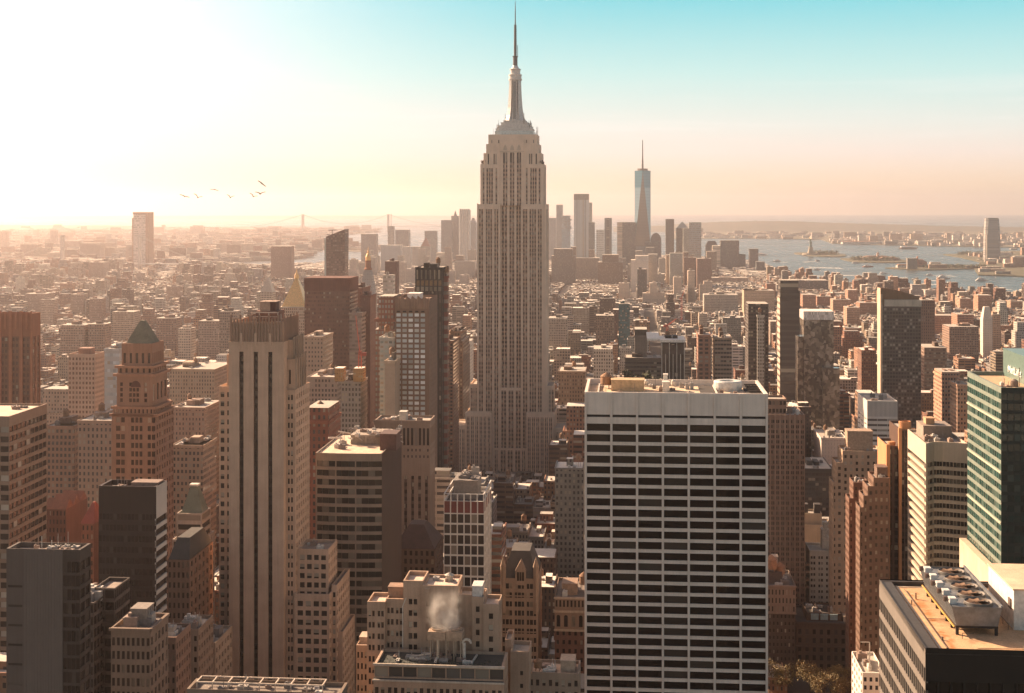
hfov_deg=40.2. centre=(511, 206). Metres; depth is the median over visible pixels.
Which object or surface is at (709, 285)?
tower
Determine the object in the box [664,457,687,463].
window
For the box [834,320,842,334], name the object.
loft building
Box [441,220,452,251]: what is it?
tower
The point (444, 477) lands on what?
loft building
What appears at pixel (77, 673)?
window
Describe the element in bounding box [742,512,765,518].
window
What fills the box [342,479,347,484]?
window
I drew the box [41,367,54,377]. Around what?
apartment house
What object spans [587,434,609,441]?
window
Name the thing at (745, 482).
window
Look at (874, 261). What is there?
island
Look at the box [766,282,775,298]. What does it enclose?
loft building
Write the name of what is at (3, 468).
window
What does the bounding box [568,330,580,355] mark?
loft building
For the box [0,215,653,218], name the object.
hills
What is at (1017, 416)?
window
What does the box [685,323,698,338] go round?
loft building
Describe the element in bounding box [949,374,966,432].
tower
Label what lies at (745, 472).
window
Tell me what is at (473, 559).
window
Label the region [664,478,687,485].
window
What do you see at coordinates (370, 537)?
window
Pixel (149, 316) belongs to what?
loft building
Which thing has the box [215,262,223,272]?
loft building
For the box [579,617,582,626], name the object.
arched window
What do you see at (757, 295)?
tower
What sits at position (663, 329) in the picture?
apartment house
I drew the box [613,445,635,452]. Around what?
window
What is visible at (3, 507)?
window
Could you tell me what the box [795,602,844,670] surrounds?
civic building
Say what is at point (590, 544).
window
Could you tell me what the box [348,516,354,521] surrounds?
window
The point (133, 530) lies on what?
office tower
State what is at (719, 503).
window
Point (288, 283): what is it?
loft building
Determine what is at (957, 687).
window
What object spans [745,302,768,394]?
tower
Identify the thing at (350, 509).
window
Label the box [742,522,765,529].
window
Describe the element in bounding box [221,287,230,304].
loft building
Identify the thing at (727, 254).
tower
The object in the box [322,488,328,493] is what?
window
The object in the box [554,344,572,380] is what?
loft building
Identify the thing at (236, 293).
loft building
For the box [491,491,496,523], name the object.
loft building
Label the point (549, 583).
loft building
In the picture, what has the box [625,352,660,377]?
tower
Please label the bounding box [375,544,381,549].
window
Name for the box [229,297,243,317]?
loft building
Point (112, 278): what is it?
loft building
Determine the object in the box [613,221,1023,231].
hills
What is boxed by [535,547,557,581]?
loft building
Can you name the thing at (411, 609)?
hotel
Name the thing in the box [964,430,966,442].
loft building
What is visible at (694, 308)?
apartment house
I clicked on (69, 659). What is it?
window
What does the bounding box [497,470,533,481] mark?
apartment house
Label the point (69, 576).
window
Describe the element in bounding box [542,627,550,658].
apartment house
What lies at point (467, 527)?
window
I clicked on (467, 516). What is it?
window
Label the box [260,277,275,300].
tower
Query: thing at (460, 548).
window
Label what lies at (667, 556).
window
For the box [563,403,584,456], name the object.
loft building
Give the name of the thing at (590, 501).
window
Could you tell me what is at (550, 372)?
loft building
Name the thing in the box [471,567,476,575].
window
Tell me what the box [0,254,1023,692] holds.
town blocks
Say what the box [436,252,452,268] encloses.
tower
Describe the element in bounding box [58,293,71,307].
loft building
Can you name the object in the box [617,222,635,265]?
tower
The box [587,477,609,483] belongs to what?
window
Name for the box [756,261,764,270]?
tower
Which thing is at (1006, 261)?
distant port
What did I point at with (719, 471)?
window
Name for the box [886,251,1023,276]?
shore
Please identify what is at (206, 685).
office building
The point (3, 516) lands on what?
window
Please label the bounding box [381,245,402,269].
tower
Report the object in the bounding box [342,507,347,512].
window
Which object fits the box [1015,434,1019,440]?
window
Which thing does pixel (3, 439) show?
window
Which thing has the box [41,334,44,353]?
loft building
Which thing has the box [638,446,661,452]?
window
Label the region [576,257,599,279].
tower
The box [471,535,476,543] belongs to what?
window
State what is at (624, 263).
tower
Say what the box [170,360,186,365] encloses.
loft building
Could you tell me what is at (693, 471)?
window
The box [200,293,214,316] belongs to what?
loft building
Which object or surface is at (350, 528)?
window
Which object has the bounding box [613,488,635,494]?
window
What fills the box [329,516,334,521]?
window
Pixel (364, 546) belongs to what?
window
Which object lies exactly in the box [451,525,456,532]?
window
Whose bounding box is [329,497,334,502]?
window
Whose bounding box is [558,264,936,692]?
ground
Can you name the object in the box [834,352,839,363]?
apartment house
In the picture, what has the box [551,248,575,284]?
tower
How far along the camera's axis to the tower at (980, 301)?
3399.53 m
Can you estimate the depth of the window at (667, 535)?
510.96 m
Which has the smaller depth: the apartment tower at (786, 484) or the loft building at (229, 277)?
the apartment tower at (786, 484)
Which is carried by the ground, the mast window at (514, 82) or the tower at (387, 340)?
the tower at (387, 340)
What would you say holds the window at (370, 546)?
in the office tower at (359, 494)
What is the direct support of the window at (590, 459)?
in the office tower at (676, 535)
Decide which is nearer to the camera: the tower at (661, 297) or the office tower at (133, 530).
the office tower at (133, 530)
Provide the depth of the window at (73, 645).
398.52 m
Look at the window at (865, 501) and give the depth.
690.09 m
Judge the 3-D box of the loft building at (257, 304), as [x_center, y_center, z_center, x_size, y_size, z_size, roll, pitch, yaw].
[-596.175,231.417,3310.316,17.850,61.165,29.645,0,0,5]
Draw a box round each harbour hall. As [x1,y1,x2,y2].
[841,241,878,243]
[862,252,889,259]
[879,257,897,260]
[896,264,905,267]
[916,256,926,266]
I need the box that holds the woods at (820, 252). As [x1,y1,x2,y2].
[813,250,839,254]
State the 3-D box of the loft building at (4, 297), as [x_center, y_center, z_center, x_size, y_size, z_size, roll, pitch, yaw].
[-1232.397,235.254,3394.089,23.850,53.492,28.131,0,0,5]
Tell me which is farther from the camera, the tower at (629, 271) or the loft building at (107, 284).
the tower at (629, 271)
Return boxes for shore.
[12,228,375,261]
[674,231,1023,247]
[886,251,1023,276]
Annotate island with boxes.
[794,252,845,256]
[840,258,905,262]
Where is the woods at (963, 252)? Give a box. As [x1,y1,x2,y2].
[957,251,1011,254]
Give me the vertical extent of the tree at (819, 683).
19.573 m
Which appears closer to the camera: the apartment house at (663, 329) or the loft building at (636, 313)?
the apartment house at (663, 329)
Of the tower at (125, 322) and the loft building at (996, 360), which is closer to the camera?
the loft building at (996, 360)
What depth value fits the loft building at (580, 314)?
2665.09 m
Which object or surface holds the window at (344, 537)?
in the office tower at (359, 494)
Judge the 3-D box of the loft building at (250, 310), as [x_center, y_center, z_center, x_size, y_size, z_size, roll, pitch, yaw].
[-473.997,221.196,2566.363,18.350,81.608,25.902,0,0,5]
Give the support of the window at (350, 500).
in the office tower at (359, 494)
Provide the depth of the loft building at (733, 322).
2431.28 m
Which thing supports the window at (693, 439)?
in the office tower at (676, 535)
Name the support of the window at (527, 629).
in the loft building at (521, 580)
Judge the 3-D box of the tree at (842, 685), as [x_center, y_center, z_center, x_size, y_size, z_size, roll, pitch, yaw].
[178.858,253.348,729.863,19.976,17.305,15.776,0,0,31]
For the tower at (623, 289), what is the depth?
3698.93 m
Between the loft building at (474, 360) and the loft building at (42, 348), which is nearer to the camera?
the loft building at (474, 360)
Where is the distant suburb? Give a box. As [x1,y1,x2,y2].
[0,224,382,262]
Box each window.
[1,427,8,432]
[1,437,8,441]
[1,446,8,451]
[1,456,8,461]
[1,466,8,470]
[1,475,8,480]
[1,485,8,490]
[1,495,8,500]
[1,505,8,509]
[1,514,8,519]
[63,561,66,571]
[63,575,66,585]
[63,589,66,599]
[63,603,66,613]
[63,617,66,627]
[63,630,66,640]
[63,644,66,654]
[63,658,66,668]
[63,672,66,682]
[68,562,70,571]
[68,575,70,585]
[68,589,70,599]
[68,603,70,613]
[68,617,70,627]
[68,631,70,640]
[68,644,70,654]
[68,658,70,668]
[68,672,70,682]
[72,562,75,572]
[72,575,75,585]
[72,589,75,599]
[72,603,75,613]
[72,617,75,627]
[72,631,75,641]
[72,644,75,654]
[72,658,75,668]
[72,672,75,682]
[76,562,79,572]
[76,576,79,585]
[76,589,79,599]
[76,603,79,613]
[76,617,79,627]
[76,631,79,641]
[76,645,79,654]
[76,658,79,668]
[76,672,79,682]
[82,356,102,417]
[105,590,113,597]
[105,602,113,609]
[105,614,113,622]
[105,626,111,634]
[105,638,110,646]
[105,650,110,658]
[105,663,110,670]
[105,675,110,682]
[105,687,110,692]
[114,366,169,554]
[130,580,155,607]
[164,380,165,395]
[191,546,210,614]
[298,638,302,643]
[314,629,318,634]
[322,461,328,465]
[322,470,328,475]
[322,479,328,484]
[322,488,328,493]
[322,497,328,502]
[322,506,328,511]
[322,516,328,520]
[322,525,328,530]
[322,534,328,538]
[322,648,326,653]
[329,461,334,466]
[329,470,334,475]
[329,479,334,484]
[329,488,334,493]
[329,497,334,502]
[329,507,334,511]
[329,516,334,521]
[329,525,334,530]
[329,534,334,538]
[342,461,347,466]
[342,470,347,475]
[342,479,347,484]
[342,489,347,493]
[342,498,347,503]
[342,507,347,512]
[342,516,347,521]
[342,525,347,530]
[342,535,347,539]
[342,544,347,548]
[348,461,354,466]
[348,470,354,475]
[348,480,354,484]
[348,489,354,494]
[348,498,354,503]
[348,507,354,512]
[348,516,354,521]
[348,526,354,530]
[348,535,354,539]
[348,544,354,549]
[362,461,367,466]
[362,471,367,475]
[362,480,367,484]
[362,489,367,494]
[362,498,367,503]
[362,507,367,512]
[362,517,367,521]
[362,526,367,530]
[362,535,367,540]
[362,544,367,549]
[368,461,374,466]
[368,471,374,475]
[368,480,374,484]
[368,489,374,494]
[368,498,374,503]
[368,507,374,512]
[368,517,374,521]
[368,526,374,530]
[368,535,374,540]
[368,544,374,549]
[375,461,381,466]
[375,471,381,475]
[375,480,381,484]
[375,489,381,494]
[375,498,381,503]
[375,507,381,512]
[375,516,381,521]
[375,526,381,530]
[375,535,381,540]
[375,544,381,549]
[375,553,381,558]
[375,562,381,567]
[375,572,381,576]
[375,581,381,585]
[403,428,404,444]
[407,428,408,444]
[411,428,412,444]
[415,428,416,444]
[419,428,420,444]
[423,428,424,444]
[427,428,428,444]
[444,514,449,522]
[444,524,449,532]
[444,535,449,543]
[444,545,449,553]
[444,556,449,564]
[444,566,449,573]
[451,514,456,522]
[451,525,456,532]
[451,535,456,543]
[451,546,456,553]
[451,556,456,564]
[451,567,456,574]
[458,514,462,522]
[458,525,462,532]
[458,535,462,543]
[458,546,462,553]
[458,556,462,564]
[458,567,462,574]
[465,514,469,522]
[465,525,469,533]
[465,535,469,543]
[465,546,469,554]
[465,556,469,564]
[465,567,469,575]
[465,577,469,585]
[471,514,476,522]
[471,525,476,533]
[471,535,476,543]
[471,546,476,554]
[471,556,476,564]
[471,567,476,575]
[478,515,483,522]
[478,525,483,533]
[478,536,483,543]
[478,546,483,554]
[478,557,483,564]
[478,567,483,575]
[503,629,535,658]
[513,81,515,118]
[517,572,523,580]
[557,617,559,626]
[564,617,567,626]
[572,617,574,626]
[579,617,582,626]
[587,423,609,430]
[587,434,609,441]
[587,445,609,451]
[587,455,609,462]
[587,466,609,473]
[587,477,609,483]
[587,487,609,494]
[587,498,609,505]
[587,509,609,515]
[587,519,609,526]
[587,530,609,537]
[587,541,609,547]
[587,551,609,558]
[587,562,609,569]
[587,573,609,579]
[613,424,635,430]
[613,434,635,441]
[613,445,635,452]
[613,456,635,462]
[613,467,635,473]
[613,477,635,484]
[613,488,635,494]
[613,499,635,505]
[613,509,635,516]
[613,520,635,526]
[613,531,635,537]
[613,541,635,548]
[613,552,635,558]
[613,563,635,569]
[613,573,635,580]
[638,424,661,431]
[638,435,661,441]
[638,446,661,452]
[638,456,661,463]
[638,467,661,473]
[638,478,661,484]
[638,488,661,495]
[638,499,661,506]
[638,510,661,516]
[638,520,661,527]
[638,531,661,538]
[638,542,661,548]
[638,552,661,559]
[638,563,661,570]
[664,424,687,431]
[664,435,687,442]
[664,446,687,452]
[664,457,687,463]
[664,467,687,474]
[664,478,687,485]
[664,489,687,495]
[664,499,687,506]
[664,510,687,517]
[664,521,687,527]
[664,532,687,538]
[664,542,687,549]
[664,553,687,560]
[664,564,687,570]
[690,425,712,431]
[690,436,712,442]
[690,446,712,453]
[690,457,712,464]
[690,468,712,474]
[690,478,712,485]
[690,489,712,496]
[690,500,712,506]
[690,511,712,517]
[690,521,712,528]
[690,532,712,539]
[690,543,712,549]
[690,554,712,560]
[690,564,712,571]
[716,425,738,432]
[716,436,738,442]
[716,447,738,453]
[716,457,738,464]
[716,468,738,475]
[716,479,738,485]
[716,490,738,496]
[716,500,738,507]
[716,511,738,518]
[716,522,738,528]
[716,533,738,539]
[716,543,738,550]
[716,554,738,561]
[716,565,738,571]
[742,425,765,432]
[742,436,765,443]
[742,447,765,454]
[742,458,765,464]
[742,469,765,475]
[742,479,765,486]
[742,490,765,497]
[742,501,765,507]
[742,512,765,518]
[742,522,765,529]
[742,533,765,540]
[742,544,765,550]
[742,555,765,561]
[742,565,765,572]
[768,441,803,604]
[834,486,844,611]
[850,552,851,687]
[861,501,865,650]
[926,682,936,692]
[939,682,949,692]
[952,682,962,692]
[965,683,975,692]
[968,377,1023,562]
[978,683,988,692]
[992,683,1001,692]
[1001,394,1006,399]
[1001,404,1006,409]
[1001,414,1006,420]
[1001,424,1006,430]
[1001,434,1006,440]
[1005,684,1014,692]
[1008,394,1013,399]
[1008,404,1013,409]
[1008,414,1013,420]
[1008,424,1013,430]
[1008,434,1013,440]
[1015,394,1019,399]
[1015,404,1019,410]
[1015,414,1019,420]
[1015,424,1019,430]
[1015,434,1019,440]
[1018,684,1023,692]
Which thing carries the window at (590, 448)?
in the office tower at (676, 535)
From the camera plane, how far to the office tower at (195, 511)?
594.78 m
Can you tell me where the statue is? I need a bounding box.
[802,239,818,254]
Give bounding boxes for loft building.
[0,293,11,305]
[0,652,5,692]
[4,260,14,272]
[9,307,26,311]
[13,294,24,301]
[14,263,25,273]
[15,276,24,288]
[19,273,30,283]
[40,273,53,287]
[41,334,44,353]
[41,381,48,403]
[43,386,67,424]
[50,258,59,267]
[57,354,67,381]
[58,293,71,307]
[60,281,74,293]
[69,266,80,278]
[84,282,92,296]
[86,299,89,319]
[105,275,115,284]
[105,278,109,290]
[107,260,116,269]
[107,290,109,310]
[109,602,169,692]
[110,287,121,300]
[110,306,118,336]
[115,278,129,288]
[122,287,133,304]
[134,297,141,312]
[141,308,156,328]
[152,298,167,309]
[164,346,174,359]
[166,364,176,379]
[167,385,169,398]
[167,527,212,622]
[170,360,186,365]
[180,295,189,312]
[182,263,192,274]
[193,352,208,362]
[194,309,208,329]
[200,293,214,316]
[203,273,213,282]
[204,290,220,304]
[214,296,230,318]
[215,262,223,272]
[215,574,218,624]
[216,494,218,505]
[216,505,218,533]
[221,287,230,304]
[224,273,236,286]
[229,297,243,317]
[230,289,239,297]
[238,286,250,300]
[247,305,259,316]
[251,268,262,280]
[255,291,260,308]
[276,291,280,301]
[284,278,292,291]
[402,520,442,582]
[405,287,413,294]
[435,468,460,547]
[451,294,462,312]
[452,304,465,326]
[463,312,471,329]
[468,465,488,486]
[473,349,476,378]
[491,481,531,497]
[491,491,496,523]
[491,522,506,593]
[493,469,515,523]
[500,542,541,658]
[506,528,517,561]
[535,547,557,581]
[542,568,557,636]
[543,475,554,499]
[548,432,568,475]
[549,352,551,380]
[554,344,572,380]
[554,572,584,673]
[555,403,566,421]
[555,453,584,576]
[562,306,572,331]
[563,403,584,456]
[565,358,586,376]
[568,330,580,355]
[570,356,580,362]
[571,430,584,488]
[573,305,588,333]
[577,292,590,300]
[578,354,590,372]
[581,340,595,350]
[583,543,584,571]
[584,489,584,534]
[589,304,596,335]
[600,296,615,313]
[607,339,617,373]
[613,309,618,339]
[619,344,630,374]
[627,336,648,354]
[630,311,634,327]
[632,307,639,317]
[640,317,649,350]
[658,273,663,284]
[659,316,671,335]
[666,294,674,316]
[675,310,684,319]
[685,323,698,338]
[685,348,694,379]
[686,335,696,360]
[688,362,711,379]
[691,311,703,326]
[694,347,711,369]
[698,312,706,326]
[715,320,728,334]
[721,313,740,343]
[732,343,742,377]
[733,365,744,379]
[735,292,741,305]
[737,373,744,379]
[741,327,744,338]
[743,346,744,367]
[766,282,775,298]
[768,554,796,675]
[769,320,775,345]
[769,369,775,383]
[776,317,776,351]
[786,401,810,456]
[805,502,828,542]
[811,423,815,452]
[829,428,877,612]
[834,273,842,284]
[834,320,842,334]
[834,326,841,355]
[840,385,849,431]
[842,330,861,358]
[844,367,857,378]
[845,476,866,692]
[846,355,853,367]
[851,390,873,427]
[854,342,875,367]
[856,464,889,660]
[857,347,875,392]
[864,337,876,350]
[866,273,878,286]
[883,280,893,288]
[888,275,897,289]
[898,278,909,287]
[898,288,910,293]
[909,284,922,296]
[921,389,932,415]
[922,411,932,420]
[936,277,944,301]
[936,301,952,312]
[948,282,959,300]
[952,432,963,440]
[953,353,974,370]
[953,366,966,376]
[955,291,969,297]
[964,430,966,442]
[986,355,989,370]
[990,351,1002,371]
[993,286,1005,300]
[995,302,1007,324]
[1001,321,1012,330]
[1011,321,1023,347]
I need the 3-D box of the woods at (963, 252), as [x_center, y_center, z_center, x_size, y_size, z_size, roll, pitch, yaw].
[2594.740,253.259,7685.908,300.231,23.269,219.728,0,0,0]
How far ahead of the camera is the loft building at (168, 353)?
2026.25 m
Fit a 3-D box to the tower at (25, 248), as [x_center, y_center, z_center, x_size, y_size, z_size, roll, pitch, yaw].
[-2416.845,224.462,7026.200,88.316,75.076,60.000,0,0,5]
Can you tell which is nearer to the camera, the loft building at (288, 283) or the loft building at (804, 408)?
the loft building at (804, 408)
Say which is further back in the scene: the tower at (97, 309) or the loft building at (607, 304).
the tower at (97, 309)
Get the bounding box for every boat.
[899,245,917,248]
[936,275,949,278]
[975,277,987,280]
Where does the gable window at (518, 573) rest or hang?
in the loft building at (521, 580)
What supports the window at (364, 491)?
in the office tower at (359, 494)
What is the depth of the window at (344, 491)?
598.39 m
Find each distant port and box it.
[675,228,1023,246]
[906,247,1023,273]
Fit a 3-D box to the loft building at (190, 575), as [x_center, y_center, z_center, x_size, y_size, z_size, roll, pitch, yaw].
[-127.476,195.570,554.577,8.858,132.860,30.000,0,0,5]
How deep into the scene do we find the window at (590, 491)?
513.33 m
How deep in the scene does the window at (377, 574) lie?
597.95 m
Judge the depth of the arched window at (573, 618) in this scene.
639.95 m
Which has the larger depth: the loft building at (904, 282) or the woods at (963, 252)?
the woods at (963, 252)
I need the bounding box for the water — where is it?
[0,215,1023,291]
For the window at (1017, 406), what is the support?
in the office tower at (995, 466)
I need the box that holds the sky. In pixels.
[0,0,1023,214]
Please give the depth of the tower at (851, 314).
2999.37 m
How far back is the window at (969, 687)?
239.77 m
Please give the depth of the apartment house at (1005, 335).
2522.93 m
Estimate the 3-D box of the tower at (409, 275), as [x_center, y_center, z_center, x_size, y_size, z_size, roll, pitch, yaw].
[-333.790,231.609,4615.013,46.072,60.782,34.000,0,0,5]
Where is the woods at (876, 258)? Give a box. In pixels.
[850,255,900,260]
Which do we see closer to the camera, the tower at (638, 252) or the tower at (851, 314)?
the tower at (851, 314)
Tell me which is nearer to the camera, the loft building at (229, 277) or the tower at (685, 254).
the loft building at (229, 277)
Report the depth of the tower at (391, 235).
6598.90 m
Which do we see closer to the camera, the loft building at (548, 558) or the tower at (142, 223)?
the loft building at (548, 558)
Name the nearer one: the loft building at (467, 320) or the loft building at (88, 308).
the loft building at (467, 320)
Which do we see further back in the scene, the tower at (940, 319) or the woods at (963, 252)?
the woods at (963, 252)
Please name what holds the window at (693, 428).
in the office tower at (676, 535)
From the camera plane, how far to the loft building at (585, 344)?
2293.89 m
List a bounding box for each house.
[41,329,51,343]
[41,354,55,367]
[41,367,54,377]
[51,344,59,358]
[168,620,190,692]
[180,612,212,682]
[213,624,231,678]
[216,534,218,566]
[482,473,521,482]
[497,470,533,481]
[497,514,530,540]
[513,496,534,523]
[521,480,543,495]
[528,525,545,547]
[533,494,550,517]
[535,511,554,533]
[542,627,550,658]
[543,529,554,544]
[544,538,554,548]
[547,633,554,658]
[550,494,554,516]
[555,384,557,398]
[585,346,593,356]
[661,324,668,331]
[669,326,676,334]
[685,309,692,319]
[687,304,701,312]
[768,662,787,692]
[769,382,776,394]
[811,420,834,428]
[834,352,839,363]
[840,377,857,392]
[849,394,854,425]
[871,321,876,330]
[974,318,979,326]
[1001,330,1010,347]
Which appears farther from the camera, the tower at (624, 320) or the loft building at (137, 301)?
the loft building at (137, 301)
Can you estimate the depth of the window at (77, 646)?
398.42 m
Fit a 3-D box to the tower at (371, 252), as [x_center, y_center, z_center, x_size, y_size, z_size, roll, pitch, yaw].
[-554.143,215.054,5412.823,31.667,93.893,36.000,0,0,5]
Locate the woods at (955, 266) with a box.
[922,263,985,267]
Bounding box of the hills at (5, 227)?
[0,225,343,229]
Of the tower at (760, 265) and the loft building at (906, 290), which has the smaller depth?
the loft building at (906, 290)
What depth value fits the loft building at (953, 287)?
3672.88 m
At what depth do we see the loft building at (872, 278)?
4235.31 m
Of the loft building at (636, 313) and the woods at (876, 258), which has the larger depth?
the woods at (876, 258)
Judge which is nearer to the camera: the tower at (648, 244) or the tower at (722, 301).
the tower at (722, 301)
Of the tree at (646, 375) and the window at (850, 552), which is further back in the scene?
the tree at (646, 375)
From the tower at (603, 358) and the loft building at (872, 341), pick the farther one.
the loft building at (872, 341)
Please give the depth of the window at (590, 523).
513.33 m
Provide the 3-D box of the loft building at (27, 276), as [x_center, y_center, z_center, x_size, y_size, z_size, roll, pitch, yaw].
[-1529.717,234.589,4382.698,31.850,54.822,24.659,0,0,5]
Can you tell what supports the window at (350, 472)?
in the office tower at (359, 494)
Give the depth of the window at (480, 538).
609.00 m
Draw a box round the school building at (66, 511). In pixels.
[47,490,86,542]
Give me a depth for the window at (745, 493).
508.59 m
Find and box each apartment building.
[356,631,366,692]
[372,625,507,692]
[505,630,531,692]
[531,654,580,692]
[805,521,828,601]
[852,642,878,692]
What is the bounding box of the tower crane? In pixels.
[355,316,365,367]
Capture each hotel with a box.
[367,570,501,692]
[395,292,436,467]
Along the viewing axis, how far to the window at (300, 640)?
559.54 m
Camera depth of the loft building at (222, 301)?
2841.14 m
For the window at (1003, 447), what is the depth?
565.86 m
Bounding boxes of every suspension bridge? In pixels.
[1,235,213,268]
[250,214,440,230]
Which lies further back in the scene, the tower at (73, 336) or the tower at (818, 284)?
the tower at (818, 284)
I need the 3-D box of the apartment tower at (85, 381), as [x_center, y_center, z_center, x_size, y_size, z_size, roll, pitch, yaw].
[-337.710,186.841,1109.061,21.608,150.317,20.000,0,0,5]
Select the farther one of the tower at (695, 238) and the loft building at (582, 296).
the tower at (695, 238)
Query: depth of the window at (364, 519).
597.95 m
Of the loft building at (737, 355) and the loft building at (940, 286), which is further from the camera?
the loft building at (940, 286)
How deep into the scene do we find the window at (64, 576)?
398.76 m
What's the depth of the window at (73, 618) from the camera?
398.52 m
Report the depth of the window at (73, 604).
398.52 m
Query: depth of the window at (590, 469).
513.33 m
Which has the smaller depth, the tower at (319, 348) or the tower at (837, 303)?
the tower at (319, 348)
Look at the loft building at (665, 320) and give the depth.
2766.50 m
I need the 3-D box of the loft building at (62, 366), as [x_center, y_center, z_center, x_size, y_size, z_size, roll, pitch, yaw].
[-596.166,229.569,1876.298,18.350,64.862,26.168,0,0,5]
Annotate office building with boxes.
[6,532,90,692]
[91,577,129,692]
[187,672,347,692]
[879,563,1023,692]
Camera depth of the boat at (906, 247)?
8875.62 m
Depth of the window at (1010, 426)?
559.81 m
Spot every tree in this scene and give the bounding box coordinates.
[622,369,634,377]
[633,369,650,378]
[768,659,784,677]
[771,663,798,686]
[795,660,823,692]
[808,668,841,692]
[824,664,851,691]
[835,676,851,692]
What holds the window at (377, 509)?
in the office tower at (359, 494)
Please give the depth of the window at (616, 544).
512.58 m
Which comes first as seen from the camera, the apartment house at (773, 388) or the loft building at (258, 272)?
the apartment house at (773, 388)
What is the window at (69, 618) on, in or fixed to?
in the office building at (48, 617)
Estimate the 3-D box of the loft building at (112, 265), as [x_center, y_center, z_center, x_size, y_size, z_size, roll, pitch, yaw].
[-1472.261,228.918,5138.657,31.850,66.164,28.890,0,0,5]
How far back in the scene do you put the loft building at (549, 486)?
1079.49 m
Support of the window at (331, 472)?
in the office tower at (359, 494)
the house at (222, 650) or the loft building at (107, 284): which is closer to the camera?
the house at (222, 650)
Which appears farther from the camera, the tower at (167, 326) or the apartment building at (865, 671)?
the tower at (167, 326)
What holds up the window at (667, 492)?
in the office tower at (676, 535)
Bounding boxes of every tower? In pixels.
[0,231,8,246]
[0,311,40,403]
[0,397,46,651]
[20,244,41,255]
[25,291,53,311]
[41,297,57,324]
[47,408,88,500]
[50,230,57,243]
[60,321,89,355]
[62,241,81,253]
[68,347,103,417]
[70,292,87,314]
[77,402,112,510]
[80,243,103,256]
[88,321,110,352]
[89,260,108,277]
[90,296,105,321]
[99,474,166,612]
[104,342,122,409]
[109,320,173,559]
[112,308,140,340]
[126,244,131,258]
[132,212,153,267]
[136,271,144,280]
[156,268,175,270]
[156,314,181,355]
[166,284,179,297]
[170,357,226,404]
[172,483,214,623]
[174,393,218,493]
[174,435,216,567]
[178,325,195,359]
[190,226,204,233]
[198,318,218,359]
[219,298,354,692]
[219,307,240,353]
[221,243,231,251]
[257,227,266,231]
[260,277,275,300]
[271,246,293,278]
[280,270,304,353]
[304,276,357,369]
[304,330,333,381]
[307,363,350,412]
[310,400,340,538]
[316,425,402,692]
[324,229,348,275]
[335,366,367,432]
[348,269,358,282]
[349,258,357,268]
[349,308,365,372]
[358,261,363,273]
[358,282,370,310]
[360,291,375,428]
[361,234,377,261]
[362,250,376,328]
[364,250,373,256]
[364,256,376,274]
[373,255,379,273]
[374,294,400,418]
[374,410,434,533]
[379,324,394,414]
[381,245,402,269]
[383,272,394,293]
[384,347,400,414]
[385,258,398,293]
[388,226,394,244]
[395,230,409,246]
[397,255,404,261]
[399,261,406,283]
[403,246,411,267]
[405,268,414,283]
[412,246,420,265]
[415,257,448,467]
[418,248,425,266]
[421,238,430,259]
[423,255,429,264]
[425,231,437,259]
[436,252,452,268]
[436,255,444,265]
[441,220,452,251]
[444,266,448,467]
[444,464,490,593]
[445,247,451,274]
[449,269,455,283]
[449,322,469,418]
[449,329,459,471]
[451,210,458,259]
[454,261,475,279]
[456,255,464,260]
[459,209,470,260]
[460,273,468,283]
[468,250,476,268]
[469,339,472,382]
[471,218,476,249]
[549,218,555,260]
[549,314,567,358]
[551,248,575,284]
[556,205,562,247]
[558,361,586,404]
[561,215,571,247]
[571,246,576,256]
[574,194,588,256]
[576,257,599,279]
[585,372,767,692]
[589,203,591,221]
[589,222,594,249]
[589,250,594,256]
[594,344,612,378]
[596,230,603,261]
[596,314,613,345]
[598,254,622,283]
[605,218,611,253]
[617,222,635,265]
[619,281,628,298]
[619,301,629,356]
[622,258,625,269]
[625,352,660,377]
[628,263,630,278]
[631,255,648,291]
[634,327,646,356]
[635,250,642,254]
[637,267,646,297]
[643,292,649,302]
[645,242,651,254]
[646,247,653,254]
[646,330,685,379]
[648,254,657,281]
[649,281,656,303]
[651,233,660,266]
[657,290,664,302]
[659,257,665,272]
[665,219,673,257]
[666,254,669,283]
[670,253,682,285]
[673,275,681,297]
[676,222,687,252]
[683,228,688,253]
[683,252,687,272]
[684,256,696,287]
[687,269,694,302]
[687,288,693,302]
[689,222,700,257]
[696,257,710,288]
[696,324,711,379]
[699,283,705,300]
[703,280,712,292]
[703,292,737,312]
[705,241,716,256]
[706,251,716,271]
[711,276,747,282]
[712,240,738,268]
[712,327,731,379]
[739,254,745,266]
[742,288,773,315]
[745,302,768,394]
[749,249,757,267]
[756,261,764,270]
[756,308,764,387]
[768,395,804,604]
[777,279,799,401]
[795,309,839,429]
[796,279,827,290]
[800,294,815,308]
[805,457,831,516]
[813,424,844,463]
[816,294,831,306]
[830,297,850,311]
[843,305,859,325]
[845,289,857,302]
[856,301,876,314]
[858,392,897,445]
[877,287,921,428]
[878,420,914,579]
[908,416,966,579]
[919,297,934,343]
[921,341,946,389]
[922,288,935,296]
[933,367,959,423]
[935,314,950,333]
[942,323,978,362]
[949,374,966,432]
[951,312,973,324]
[955,296,971,308]
[959,348,1023,580]
[973,294,991,312]
[980,306,992,357]
[991,311,1000,349]
[1005,299,1022,308]
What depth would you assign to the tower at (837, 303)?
3399.31 m
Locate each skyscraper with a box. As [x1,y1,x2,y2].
[459,3,565,476]
[635,140,650,254]
[983,218,1000,258]
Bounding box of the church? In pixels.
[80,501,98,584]
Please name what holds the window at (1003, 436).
in the office tower at (995, 466)
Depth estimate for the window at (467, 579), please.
609.60 m

